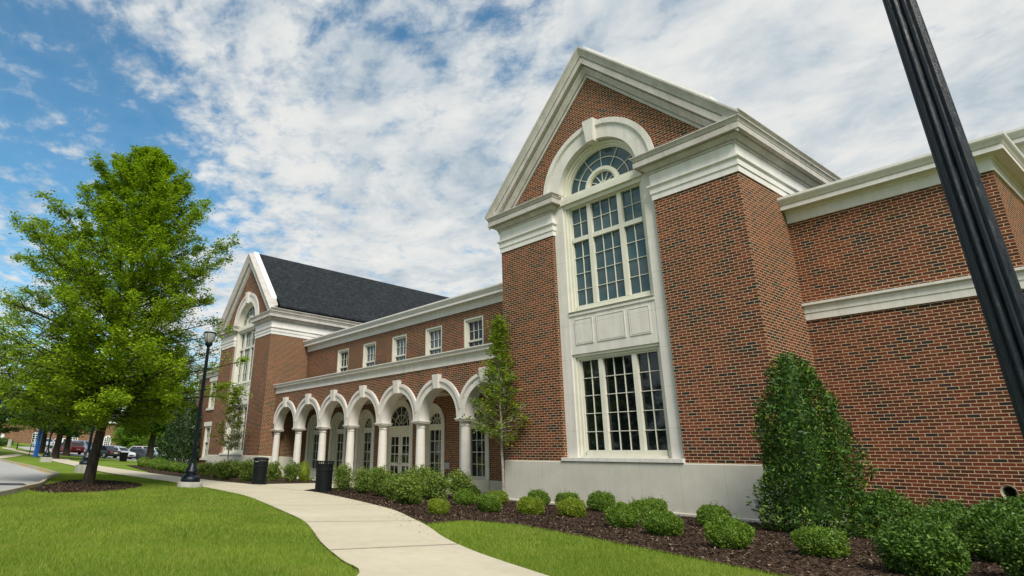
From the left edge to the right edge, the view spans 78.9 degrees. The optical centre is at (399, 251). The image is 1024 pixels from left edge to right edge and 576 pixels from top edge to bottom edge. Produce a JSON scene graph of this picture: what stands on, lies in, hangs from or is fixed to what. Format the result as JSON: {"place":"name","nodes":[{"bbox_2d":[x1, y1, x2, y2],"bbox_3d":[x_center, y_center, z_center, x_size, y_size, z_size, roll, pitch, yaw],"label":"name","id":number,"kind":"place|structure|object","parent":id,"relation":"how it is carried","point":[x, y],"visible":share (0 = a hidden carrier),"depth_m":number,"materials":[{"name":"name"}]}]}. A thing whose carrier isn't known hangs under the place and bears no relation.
{"place":"outdoors","nodes":[
{"label":"outdoors","id":0,"kind":"place"},
{"bbox_2d":[0,461,49,490],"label":"road","id":1,"kind":"structure","parent":0,"point":[11,473],"depth_m":22.55,"materials":[{"name":"grey asphalt"}]},
{"bbox_2d":[0,459,59,495],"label":"kerb","id":2,"kind":"structure","parent":1,"relation":"on","point":[44,480],"depth_m":19.35,"materials":[{"name":"concrete"}]},
{"bbox_2d":[2,447,62,458],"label":"path","id":3,"kind":"structure","parent":0,"point":[12,449],"depth_m":68.92,"materials":[{"name":"concrete"}]},
{"bbox_2d":[19,447,182,460],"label":"car park","id":4,"kind":"structure","parent":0,"point":[61,453],"depth_m":81.12,"materials":[{"name":"grey asphalt"}]},
{"bbox_2d":[32,438,53,447],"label":"parked car","id":5,"kind":"object","parent":4,"relation":"on","point":[47,441],"visible":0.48,"depth_m":98.29,"materials":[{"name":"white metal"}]},
{"bbox_2d":[52,441,84,454],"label":"parked car","id":6,"kind":"object","parent":4,"relation":"on","point":[77,447],"visible":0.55,"depth_m":75.89,"materials":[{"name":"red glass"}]},
{"bbox_2d":[72,440,92,451],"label":"parked car","id":7,"kind":"object","parent":4,"relation":"on","point":[85,444],"visible":0.15,"depth_m":89.44,"materials":[{"name":"metal"}]},
{"bbox_2d":[84,445,120,457],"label":"parked car","id":8,"kind":"object","parent":4,"relation":"on","point":[112,451],"visible":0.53,"depth_m":74.02,"materials":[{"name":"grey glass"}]},
{"bbox_2d":[107,447,135,458],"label":"parked car","id":9,"kind":"object","parent":4,"relation":"on","point":[131,455],"visible":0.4,"depth_m":79.65,"materials":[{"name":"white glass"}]},
{"bbox_2d":[127,448,157,459],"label":"parked car","id":10,"kind":"object","parent":4,"relation":"on","point":[140,452],"visible":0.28,"depth_m":80.49,"materials":[{"name":"silver glass"}]},
{"bbox_2d":[52,458,547,575],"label":"path","id":11,"kind":"structure","parent":0,"point":[339,525],"depth_m":7.87,"materials":[{"name":"concrete"}]},
{"bbox_2d":[253,483,354,489],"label":"entrance walk","id":12,"kind":"structure","parent":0,"point":[301,486],"depth_m":21.61,"materials":[{"name":"concrete"}]},
{"bbox_2d":[251,457,268,484],"bbox_3d":[-5.079,7.994,22.223,0.580,0.943,0.582,-5,-20,19],"label":"litter bin","id":13,"kind":"object","parent":12,"relation":"on","point":[260,469],"visible":0.98,"depth_m":22.04,"materials":[{"name":"black"}]},
{"bbox_2d":[0,442,793,575],"bbox_3d":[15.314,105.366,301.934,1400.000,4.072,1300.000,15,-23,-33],"label":"lawn","id":14,"kind":"structure","parent":0,"point":[24,458],"depth_m":7.24,"materials":[{"name":"green plant"}]},
{"bbox_2d":[0,437,14,445],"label":"clipped hedge","id":15,"kind":"object","parent":14,"relation":"on","point":[3,440],"visible":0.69,"depth_m":85.38,"materials":[{"name":"green plant"}]},
{"bbox_2d":[0,377,24,434],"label":"shade tree","id":16,"kind":"object","parent":14,"relation":"on","point":[5,430],"visible":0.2,"depth_m":97.98,"materials":[{"name":"green plant"}]},
{"bbox_2d":[0,334,25,425],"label":"shade tree","id":17,"kind":"object","parent":14,"relation":"on","point":[1,365],"visible":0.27,"depth_m":57.94,"materials":[{"name":"green plant"}]},
{"bbox_2d":[0,344,59,453],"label":"shade tree","id":18,"kind":"object","parent":14,"relation":"on","point":[43,444],"visible":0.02,"depth_m":70.25,"materials":[{"name":"green plant"}]},
{"bbox_2d":[33,429,42,456],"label":"emergency call post","id":19,"kind":"object","parent":14,"relation":"on","point":[37,444],"visible":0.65,"depth_m":60.27,"materials":[{"name":"blue metal"}]},
{"bbox_2d":[39,407,56,461],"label":"lamp post","id":20,"kind":"object","parent":14,"relation":"on","point":[46,457],"visible":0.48,"depth_m":45.05,"materials":[{"name":"metal"}]},
{"bbox_2d":[0,408,124,444],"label":"campus building","id":21,"kind":"structure","parent":14,"relation":"on","point":[24,436],"depth_m":130.44,"materials":[{"name":"brick"}]},
{"bbox_2d":[17,348,116,458],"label":"shade tree","id":22,"kind":"object","parent":14,"relation":"on","point":[63,431],"visible":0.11,"depth_m":58.03,"materials":[{"name":"green plant"}]},
{"bbox_2d":[32,403,121,455],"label":"shade tree","id":23,"kind":"object","parent":14,"relation":"on","point":[66,451],"visible":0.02,"depth_m":70.11,"materials":[{"name":"green plant"}]},
{"bbox_2d":[29,480,140,492],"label":"tree mulch","id":24,"kind":"object","parent":14,"relation":"on","point":[84,487],"visible":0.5,"depth_m":16.83,"materials":[{"name":"brown wood"}]},
{"bbox_2d":[74,402,98,472],"bbox_3d":[-14.130,7.622,28.307,0.720,5.092,0.720,15,-23,-33],"label":"lamp post","id":25,"kind":"object","parent":14,"relation":"on","point":[80,467],"visible":0.3,"depth_m":27.52,"materials":[{"name":"metal"}]},
{"bbox_2d":[119,452,128,461],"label":"waste bin","id":26,"kind":"object","parent":14,"relation":"on","point":[123,456],"visible":0.89,"depth_m":65.94,"materials":[{"name":"black"}]},
{"bbox_2d":[0,144,252,483],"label":"oak tree","id":27,"kind":"object","parent":14,"relation":"on","point":[146,225],"visible":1,"depth_m":19.18,"materials":[{"name":"green plant"}]},
{"bbox_2d":[108,422,148,448],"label":"shade tree","id":28,"kind":"object","parent":14,"relation":"on","point":[127,442],"visible":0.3,"depth_m":109.49,"materials":[{"name":"green plant"}]},
{"bbox_2d":[141,425,165,449],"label":"shade tree","id":29,"kind":"object","parent":14,"relation":"on","point":[158,434],"visible":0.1,"depth_m":107.50,"materials":[{"name":"green plant"}]},
{"bbox_2d":[115,371,198,459],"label":"shade tree","id":30,"kind":"object","parent":14,"relation":"on","point":[151,444],"visible":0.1,"depth_m":56.12,"materials":[{"name":"green plant"}]},
{"bbox_2d":[177,327,216,487],"bbox_3d":[-6.406,4.936,19.638,0.750,5.092,0.750,15,-23,-33],"label":"lamp post","id":31,"kind":"object","parent":14,"relation":"on","point":[190,477],"visible":0.95,"depth_m":19.29,"materials":[{"name":"metal"}]},
{"bbox_2d":[128,465,332,483],"bbox_3d":[-11.148,12.565,34.754,6.792,0.219,28.310,12,-22,-26],"label":"mulch bed","id":32,"kind":"object","parent":14,"relation":"on","point":[281,480],"visible":0.37,"depth_m":26.71,"materials":[{"name":"brown wood"}]},
{"bbox_2d":[136,456,149,466],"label":"hedge shrub","id":33,"kind":"object","parent":32,"relation":"on","point":[142,461],"visible":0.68,"depth_m":41.03,"materials":[{"name":"green plant"}]},
{"bbox_2d":[150,457,161,468],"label":"hedge shrub","id":34,"kind":"object","parent":32,"relation":"on","point":[155,461],"visible":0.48,"depth_m":36.29,"materials":[{"name":"green plant"}]},
{"bbox_2d":[156,459,169,470],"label":"hedge shrub","id":35,"kind":"object","parent":32,"relation":"on","point":[162,464],"visible":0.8,"depth_m":34.06,"materials":[{"name":"green plant"}]},
{"bbox_2d":[167,460,179,471],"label":"hedge shrub","id":36,"kind":"object","parent":32,"relation":"on","point":[172,465],"visible":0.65,"depth_m":32.50,"materials":[{"name":"green plant"}]},
{"bbox_2d":[152,400,202,464],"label":"dark holly","id":37,"kind":"object","parent":32,"relation":"on","point":[178,438],"visible":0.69,"depth_m":45.48,"materials":[{"name":"green plant"}]},
{"bbox_2d":[175,462,187,472],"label":"hedge shrub","id":38,"kind":"object","parent":32,"relation":"on","point":[180,468],"visible":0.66,"depth_m":31.07,"materials":[{"name":"green plant"}]},
{"bbox_2d":[198,461,213,476],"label":"abelia shrub","id":39,"kind":"object","parent":32,"relation":"on","point":[204,469],"visible":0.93,"depth_m":28.00,"materials":[{"name":"green plant"}]},
{"bbox_2d":[209,460,226,477],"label":"abelia shrub","id":40,"kind":"object","parent":32,"relation":"on","point":[215,472],"visible":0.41,"depth_m":26.08,"materials":[{"name":"green plant"}]},
{"bbox_2d":[215,459,236,479],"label":"abelia shrub","id":41,"kind":"object","parent":32,"relation":"on","point":[229,466],"visible":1,"depth_m":25.08,"materials":[{"name":"green plant"}]},
{"bbox_2d":[208,387,250,460],"bbox_3d":[-9.216,9.559,32.703,2.250,4.592,2.144,0,-19,4],"label":"young tree","id":42,"kind":"object","parent":32,"relation":"on","point":[230,418],"visible":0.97,"depth_m":32.75,"materials":[{"name":"green plant"}]},
{"bbox_2d":[228,459,242,477],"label":"abelia shrub","id":43,"kind":"object","parent":32,"relation":"on","point":[237,472],"visible":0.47,"depth_m":27.58,"materials":[{"name":"green plant"}]},
{"bbox_2d":[238,457,253,480],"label":"abelia shrub","id":44,"kind":"object","parent":32,"relation":"on","point":[246,469],"visible":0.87,"depth_m":24.41,"materials":[{"name":"green plant"}]},
{"bbox_2d":[267,460,282,480],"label":"abelia shrub","id":45,"kind":"object","parent":32,"relation":"on","point":[273,470],"visible":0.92,"depth_m":25.43,"materials":[{"name":"green plant"}]},
{"bbox_2d":[282,460,302,480],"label":"abelia shrub","id":46,"kind":"object","parent":32,"relation":"on","point":[291,470],"visible":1,"depth_m":25.58,"materials":[{"name":"green plant"}]},
{"bbox_2d":[298,460,309,481],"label":"globe shrub","id":47,"kind":"object","parent":32,"relation":"on","point":[305,473],"visible":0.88,"depth_m":26.41,"materials":[{"name":"green plant"}]},
{"bbox_2d":[30,479,1010,575],"bbox_3d":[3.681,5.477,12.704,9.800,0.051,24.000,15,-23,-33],"label":"mulch bed","id":48,"kind":"object","parent":14,"relation":"on","point":[806,565],"visible":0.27,"depth_m":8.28,"materials":[{"name":"brown wood"}]},
{"bbox_2d":[314,461,334,491],"bbox_3d":[-2.362,7.047,19.121,0.604,0.908,0.604,15,-23,-33],"label":"litter bin","id":49,"kind":"object","parent":48,"relation":"on","point":[324,476],"visible":1,"depth_m":18.93,"materials":[{"name":"black"}]},
{"bbox_2d":[332,462,355,489],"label":"abelia shrub","id":50,"kind":"object","parent":48,"relation":"on","point":[344,478],"visible":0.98,"depth_m":20.16,"materials":[{"name":"green plant"}]},
{"bbox_2d":[351,466,373,492],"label":"abelia shrub","id":51,"kind":"object","parent":48,"relation":"on","point":[362,482],"visible":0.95,"depth_m":18.76,"materials":[{"name":"green plant"}]},
{"bbox_2d":[368,465,393,495],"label":"abelia shrub","id":52,"kind":"object","parent":48,"relation":"on","point":[378,479],"visible":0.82,"depth_m":17.44,"materials":[{"name":"green plant"}]},
{"bbox_2d":[381,473,410,500],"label":"abelia shrub","id":53,"kind":"object","parent":48,"relation":"on","point":[389,490],"visible":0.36,"depth_m":15.88,"materials":[{"name":"green plant"}]},
{"bbox_2d":[397,468,417,478],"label":"abelia shrub","id":54,"kind":"object","parent":48,"relation":"on","point":[407,473],"visible":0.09,"depth_m":18.99,"materials":[{"name":"green plant"}]},
{"bbox_2d":[391,473,431,504],"bbox_3d":[0.210,5.722,14.656,0.943,0.752,0.975,-10,-23,30],"label":"abelia shrub","id":55,"kind":"object","parent":48,"relation":"on","point":[411,488],"visible":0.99,"depth_m":14.55,"materials":[{"name":"green plant"}]},
{"bbox_2d":[405,464,436,498],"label":"abelia shrub","id":56,"kind":"object","parent":48,"relation":"on","point":[422,472],"visible":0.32,"depth_m":17.33,"materials":[{"name":"green plant"}]},
{"bbox_2d":[421,468,452,499],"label":"abelia shrub","id":57,"kind":"object","parent":48,"relation":"on","point":[440,484],"visible":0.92,"depth_m":16.09,"materials":[{"name":"green plant"}]},
{"bbox_2d":[427,496,450,514],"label":"boxwood shrub","id":58,"kind":"object","parent":48,"relation":"on","point":[436,506],"visible":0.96,"depth_m":11.76,"materials":[{"name":"green plant"}]},
{"bbox_2d":[446,468,473,495],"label":"abelia shrub","id":59,"kind":"object","parent":48,"relation":"on","point":[461,480],"visible":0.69,"depth_m":17.80,"materials":[{"name":"green plant"}]},
{"bbox_2d":[453,488,476,505],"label":"boxwood shrub","id":60,"kind":"object","parent":48,"relation":"on","point":[464,497],"visible":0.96,"depth_m":14.88,"materials":[{"name":"green plant"}]},
{"bbox_2d":[469,485,480,496],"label":"boxwood shrub","id":61,"kind":"object","parent":48,"relation":"on","point":[474,488],"visible":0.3,"depth_m":18.60,"materials":[{"name":"green plant"}]},
{"bbox_2d":[474,490,501,511],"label":"boxwood shrub","id":62,"kind":"object","parent":48,"relation":"on","point":[486,501],"visible":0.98,"depth_m":12.93,"materials":[{"name":"green plant"}]},
{"bbox_2d":[455,313,529,491],"bbox_3d":[2.860,4.517,18.250,2.355,5.576,1.930,-3,-20,13],"label":"young tree","id":63,"kind":"object","parent":48,"relation":"on","point":[499,350],"visible":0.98,"depth_m":18.28,"materials":[{"name":"green plant"}]},
{"bbox_2d":[488,490,508,502],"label":"boxwood shrub","id":64,"kind":"object","parent":48,"relation":"on","point":[503,495],"visible":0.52,"depth_m":16.23,"materials":[{"name":"green plant"}]},
{"bbox_2d":[516,495,544,514],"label":"boxwood shrub","id":65,"kind":"object","parent":48,"relation":"on","point":[527,505],"visible":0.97,"depth_m":12.57,"materials":[{"name":"green plant"}]},
{"bbox_2d":[527,488,550,505],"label":"boxwood shrub","id":66,"kind":"object","parent":48,"relation":"on","point":[538,493],"visible":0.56,"depth_m":15.75,"materials":[{"name":"green plant"}]},
{"bbox_2d":[554,488,579,503],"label":"boxwood shrub","id":67,"kind":"object","parent":48,"relation":"on","point":[560,497],"visible":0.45,"depth_m":15.27,"materials":[{"name":"green plant"}]},
{"bbox_2d":[556,496,586,516],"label":"boxwood shrub","id":68,"kind":"object","parent":48,"relation":"on","point":[573,507],"visible":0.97,"depth_m":12.35,"materials":[{"name":"green plant"}]},
{"bbox_2d":[586,490,615,511],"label":"boxwood shrub","id":69,"kind":"object","parent":48,"relation":"on","point":[598,500],"visible":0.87,"depth_m":14.21,"materials":[{"name":"green plant"}]},
{"bbox_2d":[604,499,641,527],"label":"boxwood shrub","id":70,"kind":"object","parent":48,"relation":"on","point":[621,514],"visible":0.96,"depth_m":10.23,"materials":[{"name":"green plant"}]},
{"bbox_2d":[628,497,659,518],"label":"boxwood shrub","id":71,"kind":"object","parent":48,"relation":"on","point":[645,506],"visible":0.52,"depth_m":12.32,"materials":[{"name":"green plant"}]},
{"bbox_2d":[647,495,668,510],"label":"boxwood shrub","id":72,"kind":"object","parent":48,"relation":"on","point":[661,503],"visible":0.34,"depth_m":13.28,"materials":[{"name":"green plant"}]},
{"bbox_2d":[641,507,683,536],"bbox_3d":[4.001,4.124,9.266,0.621,0.425,0.599,-9,-22,29],"label":"boxwood shrub","id":73,"kind":"object","parent":48,"relation":"on","point":[657,522],"visible":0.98,"depth_m":9.13,"materials":[{"name":"green plant"}]},
{"bbox_2d":[695,504,729,526],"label":"boxwood shrub","id":74,"kind":"object","parent":48,"relation":"on","point":[705,512],"visible":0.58,"depth_m":10.82,"materials":[{"name":"green plant"}]},
{"bbox_2d":[696,500,731,516],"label":"boxwood shrub","id":75,"kind":"object","parent":48,"relation":"on","point":[715,504],"visible":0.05,"depth_m":12.07,"materials":[{"name":"green plant"}]},
{"bbox_2d":[703,512,755,549],"bbox_3d":[4.292,3.646,7.935,0.635,0.468,0.658,-10,-22,30],"label":"boxwood shrub","id":76,"kind":"object","parent":48,"relation":"on","point":[729,532],"visible":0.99,"depth_m":7.80,"materials":[{"name":"green plant"}]},
{"bbox_2d":[746,351,892,538],"bbox_3d":[7.139,3.370,10.850,1.941,3.215,2.102,9,-21,-21],"label":"conical holly","id":77,"kind":"object","parent":48,"relation":"on","point":[802,460],"visible":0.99,"depth_m":10.46,"materials":[{"name":"green plant"}]},
{"bbox_2d":[789,519,851,558],"bbox_3d":[5.129,3.499,7.421,0.630,0.457,0.598,18,-25,-39],"label":"boxwood shrub","id":78,"kind":"object","parent":48,"relation":"on","point":[818,541],"visible":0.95,"depth_m":7.28,"materials":[{"name":"green plant"}]},
{"bbox_2d":[855,485,923,532],"bbox_3d":[8.331,4.452,10.410,0.986,0.859,1.026,9,-20,-19],"label":"dwarf holly","id":79,"kind":"object","parent":48,"relation":"on","point":[901,507],"visible":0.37,"depth_m":10.21,"materials":[{"name":"green plant"}]},
{"bbox_2d":[867,513,981,575],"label":"dwarf holly","id":80,"kind":"object","parent":48,"relation":"on","point":[917,547],"visible":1,"depth_m":6.00,"materials":[{"name":"green plant"}]},
{"bbox_2d":[902,505,975,555],"bbox_3d":[7.356,3.779,8.250,0.898,0.616,0.886,14,-22,-30],"label":"dwarf holly","id":81,"kind":"object","parent":48,"relation":"on","point":[934,514],"visible":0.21,"depth_m":8.23,"materials":[{"name":"green plant"}]},
{"bbox_2d":[910,497,974,516],"bbox_3d":[8.691,4.249,9.607,1.063,0.716,1.078,3,-19,-4],"label":"dwarf holly","id":82,"kind":"object","parent":48,"relation":"on","point":[940,505],"visible":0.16,"depth_m":9.60,"materials":[{"name":"green plant"}]},
{"bbox_2d":[945,497,1023,563],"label":"dwarf holly","id":83,"kind":"object","parent":48,"relation":"on","point":[976,520],"visible":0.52,"depth_m":7.30,"materials":[{"name":"green plant"}]},
{"bbox_2d":[985,508,1023,575],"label":"dwarf holly","id":84,"kind":"object","parent":48,"relation":"on","point":[1008,550],"visible":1,"depth_m":5.94,"materials":[{"name":"green plant"}]},
{"bbox_2d":[986,490,1023,509],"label":"dwarf holly","id":85,"kind":"object","parent":48,"relation":"on","point":[1017,501],"visible":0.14,"depth_m":9.53,"materials":[{"name":"green plant"}]},
{"bbox_2d":[189,46,1023,526],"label":"brick hall","id":86,"kind":"structure","parent":14,"relation":"on","point":[683,266],"depth_m":15.55,"materials":[{"name":"brick"}]},
{"bbox_2d":[201,426,210,457],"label":"window","id":87,"kind":"structure","parent":86,"relation":"in","point":[207,428],"depth_m":45.24,"materials":[{"name":"paint"}]},
{"bbox_2d":[208,381,216,407],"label":"window","id":88,"kind":"structure","parent":86,"relation":"in","point":[211,403],"depth_m":46.29,"materials":[{"name":"paint"}]},
{"bbox_2d":[226,404,246,453],"bbox_3d":[-9.392,10.375,35.627,0.280,2.726,2.698,15,-23,-33],"label":"window","id":89,"kind":"structure","parent":86,"relation":"in","point":[237,450],"depth_m":35.44,"materials":[{"name":"paint"}]},
{"bbox_2d":[234,303,255,384],"bbox_3d":[-9.270,5.596,37.275,0.365,4.978,2.800,15,-23,-33],"label":"window","id":90,"kind":"structure","parent":86,"relation":"in","point":[247,329],"depth_m":37.53,"materials":[{"name":"paint"}]},
{"bbox_2d":[308,419,318,469],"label":"window","id":91,"kind":"structure","parent":86,"relation":"in","point":[314,433],"depth_m":32.74,"materials":[{"name":"paint"}]},
{"bbox_2d":[332,417,343,470],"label":"window","id":92,"kind":"structure","parent":86,"relation":"in","point":[338,434],"depth_m":30.83,"materials":[{"name":"paint"}]},
{"bbox_2d":[337,348,348,371],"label":"window","id":93,"kind":"structure","parent":86,"relation":"in","point":[342,362],"depth_m":32.09,"materials":[{"name":"paint"}]},
{"bbox_2d":[358,414,371,471],"bbox_3d":[-1.461,9.011,28.642,0.240,2.648,1.198,15,-23,-33],"label":"window","id":94,"kind":"structure","parent":86,"relation":"in","point":[366,423],"depth_m":28.88,"materials":[{"name":"paint"}]},
{"bbox_2d":[362,341,375,367],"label":"window","id":95,"kind":"structure","parent":86,"relation":"in","point":[369,349],"depth_m":30.15,"materials":[{"name":"paint"}]},
{"bbox_2d":[389,434,400,474],"bbox_3d":[-0.241,9.126,26.819,0.154,2.093,0.816,15,-23,-33],"label":"door","id":96,"kind":"structure","parent":86,"relation":"in","point":[395,439],"depth_m":26.92,"materials":[{"name":"paint"}]},
{"bbox_2d":[392,333,406,361],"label":"window","id":97,"kind":"structure","parent":86,"relation":"in","point":[398,342],"depth_m":28.21,"materials":[{"name":"paint"}]},
{"bbox_2d":[399,434,408,475],"bbox_3d":[0.252,8.915,26.172,0.154,2.093,0.816,15,-23,-33],"label":"door","id":98,"kind":"structure","parent":86,"relation":"in","point":[404,445],"depth_m":26.37,"materials":[{"name":"paint"}]},
{"bbox_2d":[425,409,440,475],"bbox_3d":[1.483,7.751,24.775,0.240,2.648,1.198,15,-23,-33],"label":"window","id":99,"kind":"structure","parent":86,"relation":"in","point":[432,430],"depth_m":24.96,"materials":[{"name":"paint"}]},
{"bbox_2d":[425,325,441,355],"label":"window","id":100,"kind":"structure","parent":86,"relation":"in","point":[433,338],"depth_m":26.26,"materials":[{"name":"paint"}]},
{"bbox_2d":[464,315,483,347],"bbox_3d":[3.028,3.397,24.110,0.240,1.618,1.148,15,-23,-33],"label":"window","id":101,"kind":"structure","parent":86,"relation":"in","point":[473,326],"depth_m":24.32,"materials":[{"name":"paint"}]},
{"bbox_2d":[470,406,484,479],"bbox_3d":[2.955,7.122,22.842,0.240,2.648,1.198,15,-23,-33],"label":"window","id":102,"kind":"structure","parent":86,"relation":"in","point":[477,438],"depth_m":22.85,"materials":[{"name":"glass"}]},
{"bbox_2d":[560,139,653,312],"bbox_3d":[5.859,-0.876,17.404,0.365,4.978,2.800,15,-23,-33],"label":"window","id":103,"kind":"structure","parent":86,"relation":"in","point":[607,246],"depth_m":17.41,"materials":[{"name":"glass"}]},
{"bbox_2d":[573,343,671,458],"bbox_3d":[5.738,3.904,15.755,0.280,2.726,2.698,15,-23,-33],"label":"window","id":104,"kind":"structure","parent":86,"relation":"in","point":[621,408],"depth_m":15.75,"materials":[{"name":"glass"}]},
{"bbox_2d":[882,0,1023,439],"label":"lamp post","id":105,"kind":"object","parent":14,"relation":"on","point":[999,292],"visible":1,"depth_m":2.56,"materials":[{"name":"metal"}]},
{"bbox_2d":[0,0,1023,410],"label":"sky","id":106,"kind":"structure","parent":0,"point":[376,140],"materials":[{"name":"blue"}]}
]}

